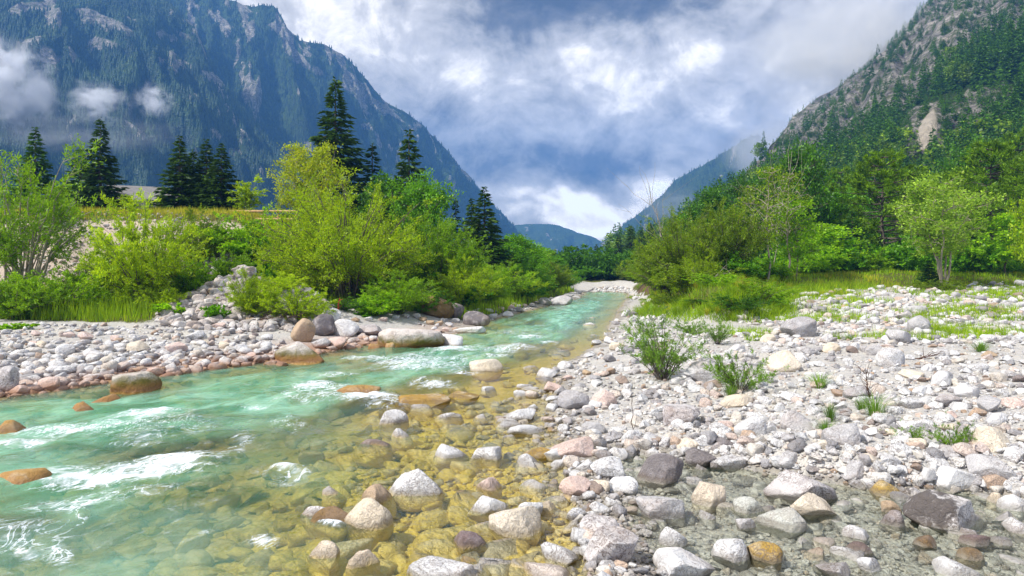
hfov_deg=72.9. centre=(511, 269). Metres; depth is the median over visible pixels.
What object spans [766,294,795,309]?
bush
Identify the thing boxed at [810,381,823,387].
cobble
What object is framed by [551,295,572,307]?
boulder
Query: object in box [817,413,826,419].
cobble
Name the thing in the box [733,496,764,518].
boulder
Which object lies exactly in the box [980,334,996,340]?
cobble
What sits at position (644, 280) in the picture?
bush
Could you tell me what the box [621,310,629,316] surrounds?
cobble
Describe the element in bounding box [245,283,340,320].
willow bush
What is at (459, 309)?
boulder
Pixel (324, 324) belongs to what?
boulder
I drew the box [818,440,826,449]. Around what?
cobble
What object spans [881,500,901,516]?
cobble
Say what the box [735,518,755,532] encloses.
cobble
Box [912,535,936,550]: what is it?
boulder
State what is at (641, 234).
spruce tree
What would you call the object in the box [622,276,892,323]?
overhanging grass
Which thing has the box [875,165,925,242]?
pine tree
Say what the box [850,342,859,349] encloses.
cobble
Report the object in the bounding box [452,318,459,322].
cobble
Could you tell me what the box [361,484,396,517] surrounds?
boulder
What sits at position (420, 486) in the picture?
boulder
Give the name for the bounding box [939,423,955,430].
cobble
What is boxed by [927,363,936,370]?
cobble
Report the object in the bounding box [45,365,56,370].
cobble
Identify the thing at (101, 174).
spruce tree
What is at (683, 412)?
boulder
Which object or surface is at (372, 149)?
spruce tree
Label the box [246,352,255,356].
cobble
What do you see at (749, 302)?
bush
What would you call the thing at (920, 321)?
boulder
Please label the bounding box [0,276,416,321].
shore grass
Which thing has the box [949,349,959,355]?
cobble
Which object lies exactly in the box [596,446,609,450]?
cobble
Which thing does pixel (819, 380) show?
grass tuft
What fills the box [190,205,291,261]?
bush
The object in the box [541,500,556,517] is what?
cobble
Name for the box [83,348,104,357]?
cobble
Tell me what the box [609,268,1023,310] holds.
meadow grass
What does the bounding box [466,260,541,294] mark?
willow bush
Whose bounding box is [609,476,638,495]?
cobble
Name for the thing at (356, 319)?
cobble
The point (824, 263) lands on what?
bush
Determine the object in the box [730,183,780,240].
alder tree
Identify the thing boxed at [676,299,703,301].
bush
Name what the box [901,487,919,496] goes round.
boulder
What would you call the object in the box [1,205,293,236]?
terrace grass
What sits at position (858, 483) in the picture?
cobble
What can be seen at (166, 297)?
bush
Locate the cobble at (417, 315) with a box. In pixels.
[413,313,420,318]
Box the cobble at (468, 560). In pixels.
[460,555,476,564]
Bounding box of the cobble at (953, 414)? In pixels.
[947,411,957,417]
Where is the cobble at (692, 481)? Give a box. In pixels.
[686,477,701,490]
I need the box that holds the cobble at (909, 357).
[905,354,914,359]
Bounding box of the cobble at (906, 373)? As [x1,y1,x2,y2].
[897,369,924,377]
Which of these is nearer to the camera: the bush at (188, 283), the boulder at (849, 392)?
the boulder at (849, 392)
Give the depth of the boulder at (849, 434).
6.90 m
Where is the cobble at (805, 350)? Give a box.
[800,346,817,355]
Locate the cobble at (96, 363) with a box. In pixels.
[89,360,102,366]
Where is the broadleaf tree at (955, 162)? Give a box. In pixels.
[932,131,1020,244]
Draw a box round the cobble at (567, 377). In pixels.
[563,375,571,379]
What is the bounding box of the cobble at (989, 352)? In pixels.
[981,350,997,356]
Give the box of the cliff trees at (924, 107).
[740,0,1023,176]
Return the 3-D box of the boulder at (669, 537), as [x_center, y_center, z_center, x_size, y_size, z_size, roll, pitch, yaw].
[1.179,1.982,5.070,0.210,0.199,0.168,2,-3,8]
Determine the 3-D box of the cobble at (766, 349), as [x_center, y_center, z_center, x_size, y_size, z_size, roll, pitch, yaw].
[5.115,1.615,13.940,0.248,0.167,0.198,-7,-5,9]
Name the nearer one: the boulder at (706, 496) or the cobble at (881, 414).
the boulder at (706, 496)
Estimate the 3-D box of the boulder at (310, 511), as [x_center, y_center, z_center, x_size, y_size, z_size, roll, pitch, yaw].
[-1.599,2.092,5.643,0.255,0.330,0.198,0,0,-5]
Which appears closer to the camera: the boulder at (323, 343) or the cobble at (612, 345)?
the cobble at (612, 345)
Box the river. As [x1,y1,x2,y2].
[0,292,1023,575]
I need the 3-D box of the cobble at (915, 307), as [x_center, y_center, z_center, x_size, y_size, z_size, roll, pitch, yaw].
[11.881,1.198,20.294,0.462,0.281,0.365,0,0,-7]
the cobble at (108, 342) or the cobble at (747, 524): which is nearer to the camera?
the cobble at (747, 524)
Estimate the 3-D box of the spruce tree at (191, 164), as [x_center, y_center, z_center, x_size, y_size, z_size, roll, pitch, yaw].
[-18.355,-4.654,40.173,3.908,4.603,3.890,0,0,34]
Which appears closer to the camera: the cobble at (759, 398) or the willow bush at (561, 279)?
the cobble at (759, 398)
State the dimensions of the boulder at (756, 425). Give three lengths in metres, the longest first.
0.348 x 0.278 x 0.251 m
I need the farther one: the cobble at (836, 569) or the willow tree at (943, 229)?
the willow tree at (943, 229)
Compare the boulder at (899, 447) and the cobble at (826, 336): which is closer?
the boulder at (899, 447)
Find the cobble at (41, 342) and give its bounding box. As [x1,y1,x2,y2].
[37,340,45,345]
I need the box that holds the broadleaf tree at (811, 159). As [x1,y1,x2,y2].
[750,137,843,249]
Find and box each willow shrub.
[617,303,708,379]
[670,317,714,334]
[698,317,733,343]
[702,335,789,392]
[881,419,929,438]
[921,409,977,445]
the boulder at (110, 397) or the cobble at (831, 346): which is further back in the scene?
the cobble at (831, 346)
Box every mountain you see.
[0,0,299,215]
[171,0,518,246]
[591,136,769,253]
[745,0,1023,178]
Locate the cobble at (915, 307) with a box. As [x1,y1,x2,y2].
[907,305,926,311]
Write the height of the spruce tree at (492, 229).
6.580 m
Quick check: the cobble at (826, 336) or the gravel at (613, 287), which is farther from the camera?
the gravel at (613, 287)
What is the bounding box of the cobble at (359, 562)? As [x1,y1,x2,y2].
[345,549,379,575]
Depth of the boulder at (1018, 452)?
6.38 m
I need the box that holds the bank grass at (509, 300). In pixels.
[322,285,573,318]
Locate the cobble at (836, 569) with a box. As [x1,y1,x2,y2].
[815,562,850,575]
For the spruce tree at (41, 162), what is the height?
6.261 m
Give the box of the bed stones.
[0,299,609,575]
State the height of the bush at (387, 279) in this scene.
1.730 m
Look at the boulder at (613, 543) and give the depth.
4.60 m
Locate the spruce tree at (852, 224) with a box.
[834,209,870,254]
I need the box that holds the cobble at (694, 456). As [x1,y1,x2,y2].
[685,447,716,467]
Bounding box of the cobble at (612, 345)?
[609,342,624,349]
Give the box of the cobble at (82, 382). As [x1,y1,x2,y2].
[79,380,89,386]
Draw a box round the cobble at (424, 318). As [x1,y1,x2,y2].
[418,316,426,320]
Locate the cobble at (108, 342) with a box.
[103,340,113,346]
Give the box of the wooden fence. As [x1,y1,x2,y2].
[229,210,297,231]
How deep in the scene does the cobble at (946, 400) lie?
8.46 m
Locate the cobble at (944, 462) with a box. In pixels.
[935,458,950,466]
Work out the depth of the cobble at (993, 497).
5.95 m
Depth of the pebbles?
6.46 m
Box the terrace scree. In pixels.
[2,211,223,285]
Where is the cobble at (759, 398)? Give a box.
[757,396,768,401]
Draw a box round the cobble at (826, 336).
[821,333,832,340]
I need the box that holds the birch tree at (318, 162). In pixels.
[299,140,349,227]
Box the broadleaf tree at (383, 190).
[351,169,423,248]
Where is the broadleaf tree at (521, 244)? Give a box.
[489,233,551,275]
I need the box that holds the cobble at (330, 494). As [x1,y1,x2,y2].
[322,486,346,508]
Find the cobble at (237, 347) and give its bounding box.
[233,344,246,351]
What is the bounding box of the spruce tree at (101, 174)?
[68,117,130,209]
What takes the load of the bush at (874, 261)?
on the ground at (258, 444)
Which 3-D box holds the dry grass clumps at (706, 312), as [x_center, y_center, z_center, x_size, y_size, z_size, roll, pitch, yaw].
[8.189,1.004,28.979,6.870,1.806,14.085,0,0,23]
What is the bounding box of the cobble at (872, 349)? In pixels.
[865,344,881,354]
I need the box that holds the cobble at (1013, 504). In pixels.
[996,494,1023,520]
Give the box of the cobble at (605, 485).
[593,479,609,491]
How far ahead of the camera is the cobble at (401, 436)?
8.21 m
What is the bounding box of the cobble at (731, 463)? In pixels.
[714,455,745,471]
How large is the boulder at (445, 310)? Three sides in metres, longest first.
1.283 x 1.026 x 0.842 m
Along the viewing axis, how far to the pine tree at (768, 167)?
63.70 m
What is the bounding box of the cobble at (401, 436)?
[391,428,413,451]
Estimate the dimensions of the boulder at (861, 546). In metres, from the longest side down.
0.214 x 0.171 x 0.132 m
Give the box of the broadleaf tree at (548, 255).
[521,244,556,269]
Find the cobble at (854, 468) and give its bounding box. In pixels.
[841,460,864,480]
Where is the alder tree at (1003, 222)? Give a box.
[966,210,1023,275]
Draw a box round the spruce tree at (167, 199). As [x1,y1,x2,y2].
[146,135,200,210]
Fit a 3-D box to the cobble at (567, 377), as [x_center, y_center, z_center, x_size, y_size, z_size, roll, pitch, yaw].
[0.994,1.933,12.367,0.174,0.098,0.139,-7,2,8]
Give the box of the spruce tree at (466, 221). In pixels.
[457,198,482,269]
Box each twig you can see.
[630,389,636,429]
[856,365,883,397]
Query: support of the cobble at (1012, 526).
on the ground at (258, 444)
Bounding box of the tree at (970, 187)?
[920,169,1014,272]
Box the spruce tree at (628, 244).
[621,226,639,250]
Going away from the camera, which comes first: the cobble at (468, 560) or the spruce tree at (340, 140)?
the cobble at (468, 560)
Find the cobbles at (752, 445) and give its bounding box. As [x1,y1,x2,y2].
[536,293,1023,575]
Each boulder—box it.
[0,366,19,391]
[0,420,35,462]
[0,468,53,548]
[8,385,29,394]
[37,377,59,390]
[62,401,100,449]
[91,394,126,435]
[110,371,161,408]
[274,341,323,369]
[291,318,315,341]
[300,506,324,538]
[309,506,347,542]
[311,338,330,348]
[313,314,334,335]
[324,308,341,320]
[328,385,380,415]
[329,337,346,348]
[333,319,358,336]
[344,497,393,550]
[353,439,393,467]
[356,324,381,334]
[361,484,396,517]
[368,344,384,354]
[377,328,444,359]
[377,409,408,439]
[384,342,397,360]
[388,469,444,512]
[395,394,450,412]
[406,556,475,575]
[421,296,453,317]
[433,444,468,470]
[436,334,462,361]
[448,391,479,404]
[452,303,463,317]
[453,326,485,335]
[453,530,487,555]
[463,311,489,326]
[467,495,508,522]
[469,359,502,381]
[470,446,501,470]
[476,477,501,498]
[488,505,541,545]
[504,408,535,421]
[518,502,542,514]
[523,447,549,461]
[538,297,551,305]
[543,381,560,391]
[550,436,593,457]
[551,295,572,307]
[557,390,589,408]
[559,476,590,495]
[579,513,619,531]
[584,526,638,564]
[590,456,624,479]
[598,560,615,569]
[636,453,683,489]
[636,496,684,527]
[652,547,714,575]
[659,527,687,548]
[662,404,699,425]
[684,356,720,381]
[691,481,725,513]
[711,538,750,570]
[721,394,752,406]
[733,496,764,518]
[734,416,765,434]
[747,541,782,570]
[755,507,806,538]
[763,470,837,504]
[766,350,801,371]
[780,316,816,336]
[780,410,813,430]
[790,492,836,520]
[821,423,860,445]
[841,525,869,543]
[842,386,869,398]
[846,541,873,556]
[856,557,881,575]
[863,453,876,462]
[868,479,899,501]
[875,347,904,366]
[878,510,905,532]
[885,330,910,342]
[888,443,912,456]
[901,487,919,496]
[903,489,975,533]
[907,315,930,331]
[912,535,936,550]
[932,556,979,575]
[934,465,975,491]
[953,384,979,397]
[955,547,984,569]
[958,534,989,548]
[965,454,1017,479]
[971,426,1010,452]
[976,395,1000,411]
[1000,397,1023,408]
[1003,446,1023,462]
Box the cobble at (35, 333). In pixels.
[31,330,40,335]
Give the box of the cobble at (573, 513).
[566,507,586,521]
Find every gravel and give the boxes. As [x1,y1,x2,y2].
[0,291,583,401]
[342,390,578,575]
[588,285,632,294]
[736,280,1023,345]
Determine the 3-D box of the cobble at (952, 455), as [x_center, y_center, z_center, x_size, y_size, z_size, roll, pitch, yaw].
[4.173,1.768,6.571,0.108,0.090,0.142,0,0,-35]
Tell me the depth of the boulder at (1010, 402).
8.09 m
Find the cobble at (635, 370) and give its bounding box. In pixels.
[629,368,640,374]
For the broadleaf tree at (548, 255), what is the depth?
53.63 m
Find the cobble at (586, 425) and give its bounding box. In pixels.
[581,421,605,432]
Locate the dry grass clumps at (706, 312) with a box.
[644,275,793,318]
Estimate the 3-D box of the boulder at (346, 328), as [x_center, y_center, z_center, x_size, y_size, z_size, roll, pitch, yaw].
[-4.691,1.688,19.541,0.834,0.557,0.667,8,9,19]
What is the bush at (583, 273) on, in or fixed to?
on the ground at (258, 444)
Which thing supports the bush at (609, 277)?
on the ground at (258, 444)
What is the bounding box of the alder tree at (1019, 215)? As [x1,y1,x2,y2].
[1004,196,1023,263]
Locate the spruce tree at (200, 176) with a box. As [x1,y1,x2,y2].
[176,139,226,210]
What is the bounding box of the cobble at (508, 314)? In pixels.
[502,311,513,317]
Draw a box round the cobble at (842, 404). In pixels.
[834,401,847,408]
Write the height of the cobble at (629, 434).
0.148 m
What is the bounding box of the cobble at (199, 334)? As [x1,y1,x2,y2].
[184,330,205,339]
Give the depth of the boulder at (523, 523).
5.23 m
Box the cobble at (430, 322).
[426,320,433,324]
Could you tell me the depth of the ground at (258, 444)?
10.97 m
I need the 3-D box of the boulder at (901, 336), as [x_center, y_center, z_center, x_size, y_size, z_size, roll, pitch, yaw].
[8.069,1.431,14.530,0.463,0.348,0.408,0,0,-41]
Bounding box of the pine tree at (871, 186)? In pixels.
[827,147,936,250]
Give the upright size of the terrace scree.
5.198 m
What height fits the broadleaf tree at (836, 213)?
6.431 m
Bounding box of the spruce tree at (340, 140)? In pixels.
[280,76,372,233]
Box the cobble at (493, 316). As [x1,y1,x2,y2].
[489,314,496,318]
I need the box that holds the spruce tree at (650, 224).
[641,223,652,245]
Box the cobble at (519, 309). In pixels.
[514,306,522,311]
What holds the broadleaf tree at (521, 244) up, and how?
on the ground at (258, 444)
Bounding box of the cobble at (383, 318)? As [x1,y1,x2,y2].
[378,317,387,320]
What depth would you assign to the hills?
1673.62 m
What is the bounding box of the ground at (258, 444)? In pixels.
[0,212,1023,575]
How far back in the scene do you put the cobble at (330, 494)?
6.20 m
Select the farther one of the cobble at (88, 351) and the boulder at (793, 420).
the cobble at (88, 351)
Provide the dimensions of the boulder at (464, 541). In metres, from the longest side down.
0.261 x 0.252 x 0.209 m
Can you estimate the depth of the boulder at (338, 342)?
17.29 m
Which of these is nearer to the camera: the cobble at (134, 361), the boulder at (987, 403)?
the boulder at (987, 403)
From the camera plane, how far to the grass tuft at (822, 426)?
7.46 m
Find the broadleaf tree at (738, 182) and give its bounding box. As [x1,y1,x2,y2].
[709,166,775,258]
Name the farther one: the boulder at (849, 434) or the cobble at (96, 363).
the cobble at (96, 363)
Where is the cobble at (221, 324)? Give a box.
[211,322,224,327]
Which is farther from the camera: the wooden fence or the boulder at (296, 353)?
the wooden fence
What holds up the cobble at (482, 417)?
on the ground at (258, 444)
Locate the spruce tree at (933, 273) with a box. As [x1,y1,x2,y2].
[914,260,938,285]
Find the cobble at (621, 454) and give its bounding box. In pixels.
[608,447,627,461]
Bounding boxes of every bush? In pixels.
[0,265,122,312]
[0,270,83,319]
[11,184,81,219]
[45,254,113,298]
[73,187,212,308]
[122,284,190,309]
[164,249,218,294]
[166,203,232,267]
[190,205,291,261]
[209,245,259,277]
[214,264,285,316]
[230,229,301,283]
[232,159,443,302]
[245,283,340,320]
[254,270,310,290]
[320,296,369,310]
[348,289,402,315]
[351,266,435,297]
[360,268,441,314]
[387,208,492,286]
[409,290,457,312]
[422,254,506,309]
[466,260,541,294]
[477,270,515,303]
[504,252,555,290]
[509,270,548,296]
[536,261,578,291]
[536,271,558,288]
[561,270,585,286]
[564,266,604,278]
[590,263,620,279]
[613,260,638,280]
[614,245,689,293]
[623,264,641,279]
[626,201,734,278]
[626,261,658,291]
[639,289,685,306]
[645,262,747,289]
[676,196,780,271]
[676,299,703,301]
[680,273,762,285]
[682,242,727,276]
[698,293,777,310]
[710,249,778,279]
[718,279,806,300]
[756,257,802,279]
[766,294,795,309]
[786,244,852,274]
[850,247,899,270]
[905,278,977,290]
[947,229,1018,274]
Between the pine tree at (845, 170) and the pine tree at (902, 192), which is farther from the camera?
the pine tree at (845, 170)
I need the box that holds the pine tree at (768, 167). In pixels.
[756,163,787,254]
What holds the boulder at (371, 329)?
on the ground at (258, 444)
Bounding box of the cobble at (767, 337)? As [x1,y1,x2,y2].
[760,334,776,341]
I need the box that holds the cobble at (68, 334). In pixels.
[63,332,75,337]
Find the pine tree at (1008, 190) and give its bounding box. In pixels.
[985,155,1023,242]
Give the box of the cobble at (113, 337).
[110,335,119,340]
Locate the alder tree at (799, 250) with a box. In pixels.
[767,196,829,278]
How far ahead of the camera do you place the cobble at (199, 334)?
16.63 m
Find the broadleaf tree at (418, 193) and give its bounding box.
[379,167,465,251]
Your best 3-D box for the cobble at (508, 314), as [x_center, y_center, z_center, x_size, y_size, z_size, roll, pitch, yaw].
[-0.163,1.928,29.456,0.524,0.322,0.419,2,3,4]
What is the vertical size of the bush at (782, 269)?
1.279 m
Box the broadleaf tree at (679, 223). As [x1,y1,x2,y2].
[661,206,698,243]
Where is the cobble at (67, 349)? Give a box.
[55,344,74,355]
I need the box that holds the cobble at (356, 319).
[351,317,359,321]
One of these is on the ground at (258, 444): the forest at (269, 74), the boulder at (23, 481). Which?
the boulder at (23, 481)
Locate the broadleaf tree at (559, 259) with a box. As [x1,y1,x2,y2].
[547,255,568,271]
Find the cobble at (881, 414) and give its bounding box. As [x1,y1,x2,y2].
[872,413,887,417]
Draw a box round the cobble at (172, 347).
[165,342,187,351]
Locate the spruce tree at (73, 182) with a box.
[58,146,97,205]
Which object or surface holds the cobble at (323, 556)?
on the ground at (258, 444)
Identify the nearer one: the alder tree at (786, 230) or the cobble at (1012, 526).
the cobble at (1012, 526)
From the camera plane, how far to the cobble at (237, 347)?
15.77 m
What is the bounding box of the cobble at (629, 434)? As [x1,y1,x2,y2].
[621,430,642,439]
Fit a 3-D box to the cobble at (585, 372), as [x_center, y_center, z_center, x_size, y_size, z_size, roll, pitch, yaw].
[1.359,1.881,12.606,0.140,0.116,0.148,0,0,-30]
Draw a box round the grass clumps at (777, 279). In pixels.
[638,273,800,321]
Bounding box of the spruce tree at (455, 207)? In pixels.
[450,198,462,251]
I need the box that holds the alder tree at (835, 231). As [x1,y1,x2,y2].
[795,223,868,271]
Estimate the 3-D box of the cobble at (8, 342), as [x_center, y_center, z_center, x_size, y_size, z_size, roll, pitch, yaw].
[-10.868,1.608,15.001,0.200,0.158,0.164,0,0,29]
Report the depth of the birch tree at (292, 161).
36.80 m
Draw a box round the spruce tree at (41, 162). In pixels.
[1,127,60,208]
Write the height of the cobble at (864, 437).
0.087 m
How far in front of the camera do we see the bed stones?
6.83 m
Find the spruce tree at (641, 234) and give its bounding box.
[637,228,644,244]
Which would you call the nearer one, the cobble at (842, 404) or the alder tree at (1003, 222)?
the cobble at (842, 404)
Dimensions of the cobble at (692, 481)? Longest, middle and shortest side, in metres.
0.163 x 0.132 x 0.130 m
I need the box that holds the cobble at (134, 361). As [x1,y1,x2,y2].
[128,358,138,365]
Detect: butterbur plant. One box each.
[0,323,39,329]
[150,301,185,313]
[199,304,231,318]
[354,312,381,317]
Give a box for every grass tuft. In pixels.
[714,381,741,395]
[796,371,835,388]
[809,416,836,429]
[818,402,844,421]
[849,390,901,416]
[849,396,872,409]
[965,339,996,351]
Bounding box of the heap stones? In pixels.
[154,249,332,332]
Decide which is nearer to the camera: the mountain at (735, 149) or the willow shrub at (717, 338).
the willow shrub at (717, 338)
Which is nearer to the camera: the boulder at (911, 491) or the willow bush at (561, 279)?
the boulder at (911, 491)
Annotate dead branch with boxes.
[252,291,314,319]
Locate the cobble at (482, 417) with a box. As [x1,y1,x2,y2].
[475,414,487,424]
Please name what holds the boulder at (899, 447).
on the ground at (258, 444)
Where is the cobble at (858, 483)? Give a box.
[848,479,865,489]
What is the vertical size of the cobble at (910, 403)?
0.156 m
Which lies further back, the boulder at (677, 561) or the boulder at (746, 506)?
the boulder at (746, 506)
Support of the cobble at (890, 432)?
on the ground at (258, 444)
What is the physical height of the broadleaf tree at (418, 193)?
7.168 m
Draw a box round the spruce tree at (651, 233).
[633,228,660,282]
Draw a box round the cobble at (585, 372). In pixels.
[582,370,591,374]
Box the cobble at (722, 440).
[715,437,734,444]
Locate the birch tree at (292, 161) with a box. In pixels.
[266,141,321,223]
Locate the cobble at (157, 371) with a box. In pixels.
[146,367,164,374]
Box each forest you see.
[0,0,310,215]
[172,0,520,239]
[594,133,768,253]
[610,0,1023,253]
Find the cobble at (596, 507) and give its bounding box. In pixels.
[589,501,610,514]
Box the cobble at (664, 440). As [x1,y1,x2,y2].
[658,436,669,446]
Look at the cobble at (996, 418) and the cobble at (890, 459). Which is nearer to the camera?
the cobble at (890, 459)
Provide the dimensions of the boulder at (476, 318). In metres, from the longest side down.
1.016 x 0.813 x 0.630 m
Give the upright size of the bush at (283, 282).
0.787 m
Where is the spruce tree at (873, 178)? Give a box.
[868,167,898,245]
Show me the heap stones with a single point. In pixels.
(190, 317)
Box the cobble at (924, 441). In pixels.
[909,438,926,446]
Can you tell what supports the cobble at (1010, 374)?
on the ground at (258, 444)
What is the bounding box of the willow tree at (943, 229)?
[886,170,1006,284]
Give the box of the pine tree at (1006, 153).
[935,137,1023,239]
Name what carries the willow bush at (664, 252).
on the ground at (258, 444)
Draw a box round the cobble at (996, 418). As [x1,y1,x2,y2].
[985,413,1007,424]
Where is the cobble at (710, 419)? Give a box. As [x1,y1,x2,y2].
[703,416,714,422]
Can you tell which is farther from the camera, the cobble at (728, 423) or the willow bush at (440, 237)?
the willow bush at (440, 237)
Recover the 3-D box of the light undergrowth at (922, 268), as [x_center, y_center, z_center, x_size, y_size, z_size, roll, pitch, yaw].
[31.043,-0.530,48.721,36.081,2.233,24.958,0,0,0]
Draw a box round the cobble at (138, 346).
[125,340,148,351]
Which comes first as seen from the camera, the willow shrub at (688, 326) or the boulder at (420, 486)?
the boulder at (420, 486)
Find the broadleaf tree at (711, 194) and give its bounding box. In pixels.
[674,181,748,234]
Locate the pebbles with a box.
[537,296,1023,575]
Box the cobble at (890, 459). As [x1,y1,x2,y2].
[880,454,901,465]
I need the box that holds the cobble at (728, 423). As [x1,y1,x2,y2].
[718,421,732,426]
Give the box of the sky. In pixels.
[232,0,927,241]
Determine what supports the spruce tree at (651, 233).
on the ground at (258, 444)
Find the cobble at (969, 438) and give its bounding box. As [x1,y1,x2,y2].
[955,432,970,441]
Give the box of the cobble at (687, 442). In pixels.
[676,438,698,448]
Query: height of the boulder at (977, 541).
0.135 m
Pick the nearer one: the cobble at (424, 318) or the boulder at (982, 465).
the boulder at (982, 465)
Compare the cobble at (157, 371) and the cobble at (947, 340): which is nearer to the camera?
the cobble at (157, 371)
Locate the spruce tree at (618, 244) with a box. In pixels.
[612,234,623,253]
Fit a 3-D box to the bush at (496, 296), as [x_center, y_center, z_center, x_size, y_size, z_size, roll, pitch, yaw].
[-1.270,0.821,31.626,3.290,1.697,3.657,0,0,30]
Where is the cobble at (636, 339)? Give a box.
[628,334,647,345]
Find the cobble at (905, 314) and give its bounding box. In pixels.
[895,311,911,318]
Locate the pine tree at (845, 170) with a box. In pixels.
[815,166,873,235]
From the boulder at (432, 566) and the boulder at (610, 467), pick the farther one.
the boulder at (610, 467)
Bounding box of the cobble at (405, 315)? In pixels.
[401,313,409,317]
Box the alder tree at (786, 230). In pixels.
[755,170,818,278]
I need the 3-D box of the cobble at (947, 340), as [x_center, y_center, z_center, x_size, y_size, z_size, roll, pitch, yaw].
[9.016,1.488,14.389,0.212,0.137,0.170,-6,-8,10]
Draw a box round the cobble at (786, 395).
[779,391,805,401]
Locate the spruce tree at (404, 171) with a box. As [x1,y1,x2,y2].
[386,129,449,249]
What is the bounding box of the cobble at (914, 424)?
[896,421,928,432]
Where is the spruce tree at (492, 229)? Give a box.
[461,186,531,297]
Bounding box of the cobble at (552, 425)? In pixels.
[547,423,556,428]
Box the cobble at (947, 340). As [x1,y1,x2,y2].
[941,337,952,342]
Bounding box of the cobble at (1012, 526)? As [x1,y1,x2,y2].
[1001,517,1023,543]
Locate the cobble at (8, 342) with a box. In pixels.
[4,340,14,345]
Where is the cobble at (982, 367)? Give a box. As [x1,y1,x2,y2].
[967,363,988,371]
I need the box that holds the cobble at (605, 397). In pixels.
[591,389,616,406]
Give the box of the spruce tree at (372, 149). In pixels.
[353,142,381,214]
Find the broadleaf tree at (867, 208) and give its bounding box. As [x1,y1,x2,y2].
[828,176,896,247]
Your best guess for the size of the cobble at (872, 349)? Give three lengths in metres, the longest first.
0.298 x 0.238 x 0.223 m
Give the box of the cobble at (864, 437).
[861,435,872,441]
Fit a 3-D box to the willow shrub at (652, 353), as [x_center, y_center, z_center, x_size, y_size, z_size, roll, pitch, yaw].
[2.470,1.203,11.409,1.506,1.363,1.410,0,0,17]
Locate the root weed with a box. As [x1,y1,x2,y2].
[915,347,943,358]
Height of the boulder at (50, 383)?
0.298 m
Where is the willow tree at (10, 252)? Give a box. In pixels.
[0,133,122,289]
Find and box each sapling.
[113,191,145,212]
[226,173,270,209]
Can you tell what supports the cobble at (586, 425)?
on the ground at (258, 444)
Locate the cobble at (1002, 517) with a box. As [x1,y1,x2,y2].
[991,511,1012,525]
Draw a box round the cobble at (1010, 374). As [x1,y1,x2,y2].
[1004,371,1017,377]
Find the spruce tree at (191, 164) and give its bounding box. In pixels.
[172,149,201,208]
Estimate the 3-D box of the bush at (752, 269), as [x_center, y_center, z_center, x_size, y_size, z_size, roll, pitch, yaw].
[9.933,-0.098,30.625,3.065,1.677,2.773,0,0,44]
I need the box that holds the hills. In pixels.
[515,224,599,252]
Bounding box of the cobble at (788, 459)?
[778,450,797,468]
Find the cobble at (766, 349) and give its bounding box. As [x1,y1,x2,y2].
[761,345,772,352]
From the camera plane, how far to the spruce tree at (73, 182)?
42.70 m
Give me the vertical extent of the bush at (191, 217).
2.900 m
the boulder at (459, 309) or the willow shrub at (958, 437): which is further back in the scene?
the boulder at (459, 309)
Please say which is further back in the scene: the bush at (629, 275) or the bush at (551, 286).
the bush at (629, 275)
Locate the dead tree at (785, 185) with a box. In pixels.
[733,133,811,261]
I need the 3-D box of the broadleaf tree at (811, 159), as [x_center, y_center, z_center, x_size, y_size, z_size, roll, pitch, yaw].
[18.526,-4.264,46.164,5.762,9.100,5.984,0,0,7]
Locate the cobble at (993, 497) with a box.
[986,492,1000,512]
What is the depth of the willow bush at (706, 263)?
30.18 m
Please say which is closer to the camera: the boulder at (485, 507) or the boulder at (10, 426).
the boulder at (485, 507)
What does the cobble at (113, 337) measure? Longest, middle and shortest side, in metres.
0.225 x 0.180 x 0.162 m
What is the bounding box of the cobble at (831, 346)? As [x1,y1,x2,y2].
[822,342,840,352]
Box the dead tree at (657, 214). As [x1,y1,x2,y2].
[608,169,696,242]
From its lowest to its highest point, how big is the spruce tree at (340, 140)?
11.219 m
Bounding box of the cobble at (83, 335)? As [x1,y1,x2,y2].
[77,331,93,339]
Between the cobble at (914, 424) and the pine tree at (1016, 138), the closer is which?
the cobble at (914, 424)
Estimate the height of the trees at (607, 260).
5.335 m
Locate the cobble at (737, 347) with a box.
[729,344,745,352]
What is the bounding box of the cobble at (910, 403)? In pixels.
[897,398,924,408]
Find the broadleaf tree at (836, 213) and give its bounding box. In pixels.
[800,184,877,247]
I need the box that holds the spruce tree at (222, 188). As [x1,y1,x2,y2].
[192,143,247,210]
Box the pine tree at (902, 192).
[880,168,940,234]
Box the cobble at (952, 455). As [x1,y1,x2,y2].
[946,453,961,460]
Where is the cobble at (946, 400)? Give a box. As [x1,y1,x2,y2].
[934,394,962,406]
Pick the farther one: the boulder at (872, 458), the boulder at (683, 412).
the boulder at (683, 412)
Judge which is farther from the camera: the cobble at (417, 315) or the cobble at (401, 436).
the cobble at (417, 315)
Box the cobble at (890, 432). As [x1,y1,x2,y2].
[885,428,896,435]
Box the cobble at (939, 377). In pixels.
[930,370,952,385]
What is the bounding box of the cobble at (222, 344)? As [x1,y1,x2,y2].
[219,341,228,348]
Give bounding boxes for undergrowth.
[295,218,557,304]
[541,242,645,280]
[716,232,1023,276]
[753,249,1023,272]
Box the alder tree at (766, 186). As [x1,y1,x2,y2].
[736,164,796,281]
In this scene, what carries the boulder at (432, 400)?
on the ground at (258, 444)
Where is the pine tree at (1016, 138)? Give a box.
[987,127,1023,235]
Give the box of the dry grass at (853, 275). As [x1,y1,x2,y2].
[739,268,1023,295]
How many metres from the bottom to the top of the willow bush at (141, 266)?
4.001 m
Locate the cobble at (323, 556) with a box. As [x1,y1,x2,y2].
[307,540,339,575]

